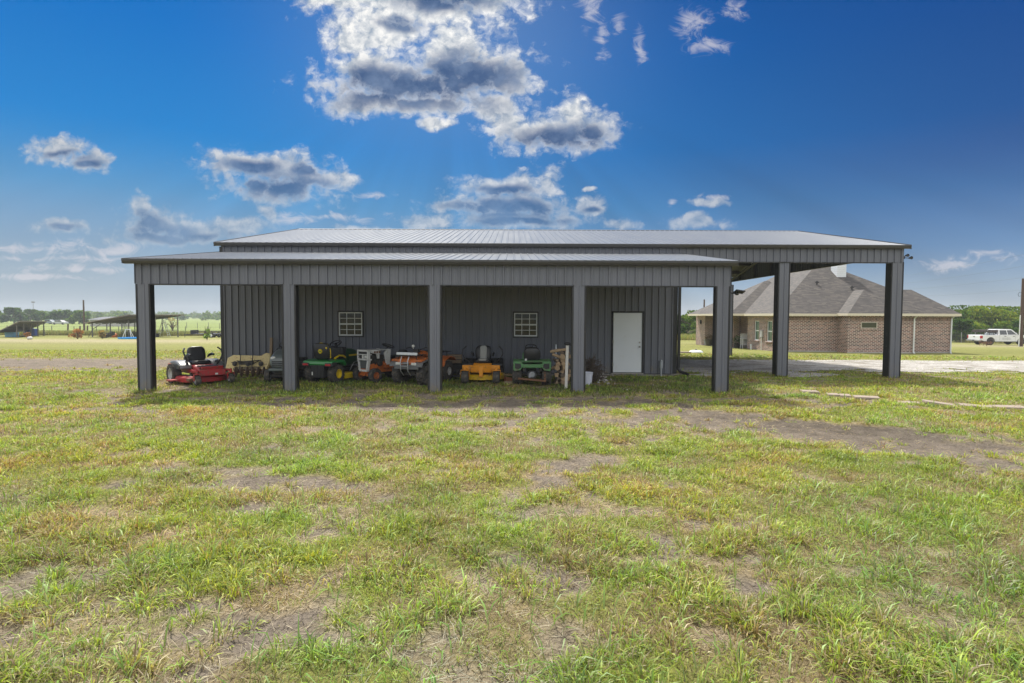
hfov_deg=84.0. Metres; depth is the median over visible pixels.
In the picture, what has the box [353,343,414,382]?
garden tractor
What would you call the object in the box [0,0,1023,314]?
sky
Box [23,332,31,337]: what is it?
bush
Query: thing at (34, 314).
round tree
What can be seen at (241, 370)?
disc harrow
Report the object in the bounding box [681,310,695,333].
leafy tree
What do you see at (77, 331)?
bush
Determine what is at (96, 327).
wire fence
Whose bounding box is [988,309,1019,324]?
leafy tree
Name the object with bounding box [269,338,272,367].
wood post
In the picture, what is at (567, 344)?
white post
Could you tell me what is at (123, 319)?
pavilion
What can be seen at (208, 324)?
wire fence
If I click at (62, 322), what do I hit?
parked car
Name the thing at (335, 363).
lawn tractor
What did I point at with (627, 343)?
door
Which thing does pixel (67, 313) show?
round tree
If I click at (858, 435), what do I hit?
ground
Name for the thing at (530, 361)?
lawn tractor
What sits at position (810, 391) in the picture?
stepping stone
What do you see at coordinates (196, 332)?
flat trailer
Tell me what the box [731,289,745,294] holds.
solar light
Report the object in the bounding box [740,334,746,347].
potting bench
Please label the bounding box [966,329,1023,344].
pickup truck
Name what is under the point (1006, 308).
leafy tree
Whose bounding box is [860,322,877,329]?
window
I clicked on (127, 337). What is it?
blue pool
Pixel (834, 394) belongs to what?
stepping stone
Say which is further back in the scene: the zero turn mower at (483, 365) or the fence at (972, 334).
the fence at (972, 334)
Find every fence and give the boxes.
[34,326,207,331]
[157,322,219,328]
[958,332,1023,341]
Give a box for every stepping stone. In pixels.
[800,389,819,393]
[827,393,839,396]
[839,394,851,397]
[853,395,869,399]
[868,396,879,399]
[922,399,954,406]
[958,403,993,407]
[989,404,1023,409]
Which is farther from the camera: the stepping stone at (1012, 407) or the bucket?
the bucket
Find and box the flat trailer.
[184,330,220,337]
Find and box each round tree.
[0,307,29,322]
[23,309,41,320]
[32,310,47,320]
[44,311,65,323]
[59,309,73,318]
[66,310,89,323]
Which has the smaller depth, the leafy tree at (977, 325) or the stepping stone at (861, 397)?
the stepping stone at (861, 397)
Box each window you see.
[337,311,363,336]
[513,311,538,337]
[752,321,758,341]
[765,321,771,342]
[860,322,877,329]
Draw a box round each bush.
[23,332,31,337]
[68,328,83,338]
[98,330,106,338]
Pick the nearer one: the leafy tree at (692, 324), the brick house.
the brick house
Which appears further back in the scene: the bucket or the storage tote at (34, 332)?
the storage tote at (34, 332)
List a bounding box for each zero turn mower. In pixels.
[166,346,234,385]
[451,345,504,383]
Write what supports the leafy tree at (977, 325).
on the ground at (858, 435)
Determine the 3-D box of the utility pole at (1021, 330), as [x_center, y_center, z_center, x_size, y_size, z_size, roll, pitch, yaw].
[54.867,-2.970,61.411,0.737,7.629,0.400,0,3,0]
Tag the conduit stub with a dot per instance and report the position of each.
(661, 364)
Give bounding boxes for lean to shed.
[0,321,46,337]
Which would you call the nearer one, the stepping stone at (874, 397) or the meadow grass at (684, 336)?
the stepping stone at (874, 397)
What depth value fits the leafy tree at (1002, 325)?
82.90 m
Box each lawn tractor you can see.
[264,342,307,381]
[302,340,357,381]
[512,344,551,384]
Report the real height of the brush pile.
1.147 m
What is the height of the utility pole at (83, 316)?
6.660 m
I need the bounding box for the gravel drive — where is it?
[675,359,1023,376]
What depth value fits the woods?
383.68 m
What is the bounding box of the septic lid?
[689,349,702,352]
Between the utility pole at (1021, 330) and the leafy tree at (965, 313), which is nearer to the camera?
the utility pole at (1021, 330)
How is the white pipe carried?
on the quad bike
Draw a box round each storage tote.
[4,332,19,336]
[32,329,36,335]
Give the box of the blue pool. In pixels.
[118,337,136,338]
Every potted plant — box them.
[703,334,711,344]
[733,335,739,347]
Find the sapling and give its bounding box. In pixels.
[202,327,210,338]
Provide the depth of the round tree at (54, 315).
203.53 m
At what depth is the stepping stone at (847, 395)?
14.48 m
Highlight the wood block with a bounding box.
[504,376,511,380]
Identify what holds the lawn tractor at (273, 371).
on the ground at (858, 435)
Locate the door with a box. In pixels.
[611,311,643,373]
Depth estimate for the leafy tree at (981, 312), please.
90.49 m
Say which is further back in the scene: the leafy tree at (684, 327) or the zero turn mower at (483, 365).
the leafy tree at (684, 327)
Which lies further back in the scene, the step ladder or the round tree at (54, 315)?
the round tree at (54, 315)
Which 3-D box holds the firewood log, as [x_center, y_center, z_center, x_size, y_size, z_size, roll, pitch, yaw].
[1.369,0.266,16.647,0.511,0.150,0.093,0,3,0]
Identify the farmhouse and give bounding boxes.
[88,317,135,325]
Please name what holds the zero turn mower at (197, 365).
on the ground at (858, 435)
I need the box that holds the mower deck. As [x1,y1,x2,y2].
[226,353,272,374]
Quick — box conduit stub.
[659,360,662,376]
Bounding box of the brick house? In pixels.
[688,265,961,353]
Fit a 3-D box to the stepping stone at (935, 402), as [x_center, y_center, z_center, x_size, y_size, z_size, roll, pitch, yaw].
[9.854,1.433,13.144,0.568,0.060,0.360,9,6,22]
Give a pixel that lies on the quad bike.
(405, 367)
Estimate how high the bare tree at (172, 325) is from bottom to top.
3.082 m
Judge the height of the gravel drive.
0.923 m
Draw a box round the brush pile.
[586,355,607,382]
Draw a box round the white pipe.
[396,352,417,354]
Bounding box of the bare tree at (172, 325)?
[167,318,178,330]
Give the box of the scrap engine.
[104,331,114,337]
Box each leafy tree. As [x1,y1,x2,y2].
[677,323,695,334]
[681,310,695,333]
[948,304,990,325]
[952,319,985,341]
[953,309,979,329]
[963,321,989,340]
[968,305,1009,328]
[986,321,1012,329]
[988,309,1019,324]
[992,305,1010,327]
[995,306,1019,320]
[1011,320,1023,334]
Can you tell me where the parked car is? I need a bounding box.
[52,320,68,324]
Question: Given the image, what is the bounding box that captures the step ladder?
[158,320,169,335]
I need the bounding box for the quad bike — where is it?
[389,345,455,384]
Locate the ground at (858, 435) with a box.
[0,317,1023,682]
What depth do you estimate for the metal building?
19.43 m
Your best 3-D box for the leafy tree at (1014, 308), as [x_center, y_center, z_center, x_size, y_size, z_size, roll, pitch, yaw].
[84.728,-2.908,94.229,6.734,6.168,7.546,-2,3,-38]
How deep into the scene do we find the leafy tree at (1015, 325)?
82.27 m
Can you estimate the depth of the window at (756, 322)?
44.79 m
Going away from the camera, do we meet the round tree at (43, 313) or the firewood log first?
the firewood log
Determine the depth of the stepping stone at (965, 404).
12.90 m
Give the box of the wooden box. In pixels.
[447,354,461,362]
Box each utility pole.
[83,300,84,330]
[1018,278,1023,346]
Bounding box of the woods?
[3,309,220,319]
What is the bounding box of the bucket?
[585,372,592,384]
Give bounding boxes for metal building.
[121,228,911,392]
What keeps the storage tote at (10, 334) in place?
on the ground at (858, 435)
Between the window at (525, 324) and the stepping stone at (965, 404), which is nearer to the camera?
the stepping stone at (965, 404)
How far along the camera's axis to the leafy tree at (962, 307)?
94.97 m
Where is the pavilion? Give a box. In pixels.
[84,315,181,336]
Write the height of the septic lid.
0.300 m
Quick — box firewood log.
[550,348,565,352]
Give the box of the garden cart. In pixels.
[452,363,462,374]
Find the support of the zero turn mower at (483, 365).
on the ground at (858, 435)
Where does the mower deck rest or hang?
on the ground at (858, 435)
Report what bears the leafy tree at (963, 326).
on the ground at (858, 435)
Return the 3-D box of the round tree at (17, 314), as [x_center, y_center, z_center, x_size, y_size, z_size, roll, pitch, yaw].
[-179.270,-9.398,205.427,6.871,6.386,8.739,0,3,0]
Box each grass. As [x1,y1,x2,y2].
[0,329,1016,343]
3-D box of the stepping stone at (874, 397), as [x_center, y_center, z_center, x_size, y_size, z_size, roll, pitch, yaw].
[9.000,1.405,14.184,0.258,0.060,0.360,1,3,25]
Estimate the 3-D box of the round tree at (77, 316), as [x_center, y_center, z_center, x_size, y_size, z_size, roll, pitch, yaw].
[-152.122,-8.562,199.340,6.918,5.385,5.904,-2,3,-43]
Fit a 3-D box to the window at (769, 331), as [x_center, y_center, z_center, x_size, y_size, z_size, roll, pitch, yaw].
[19.243,-0.720,42.481,0.240,1.620,1.050,0,3,0]
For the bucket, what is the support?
on the ground at (858, 435)
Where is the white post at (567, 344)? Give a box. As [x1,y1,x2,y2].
[564,342,570,387]
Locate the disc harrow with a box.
[234,366,266,376]

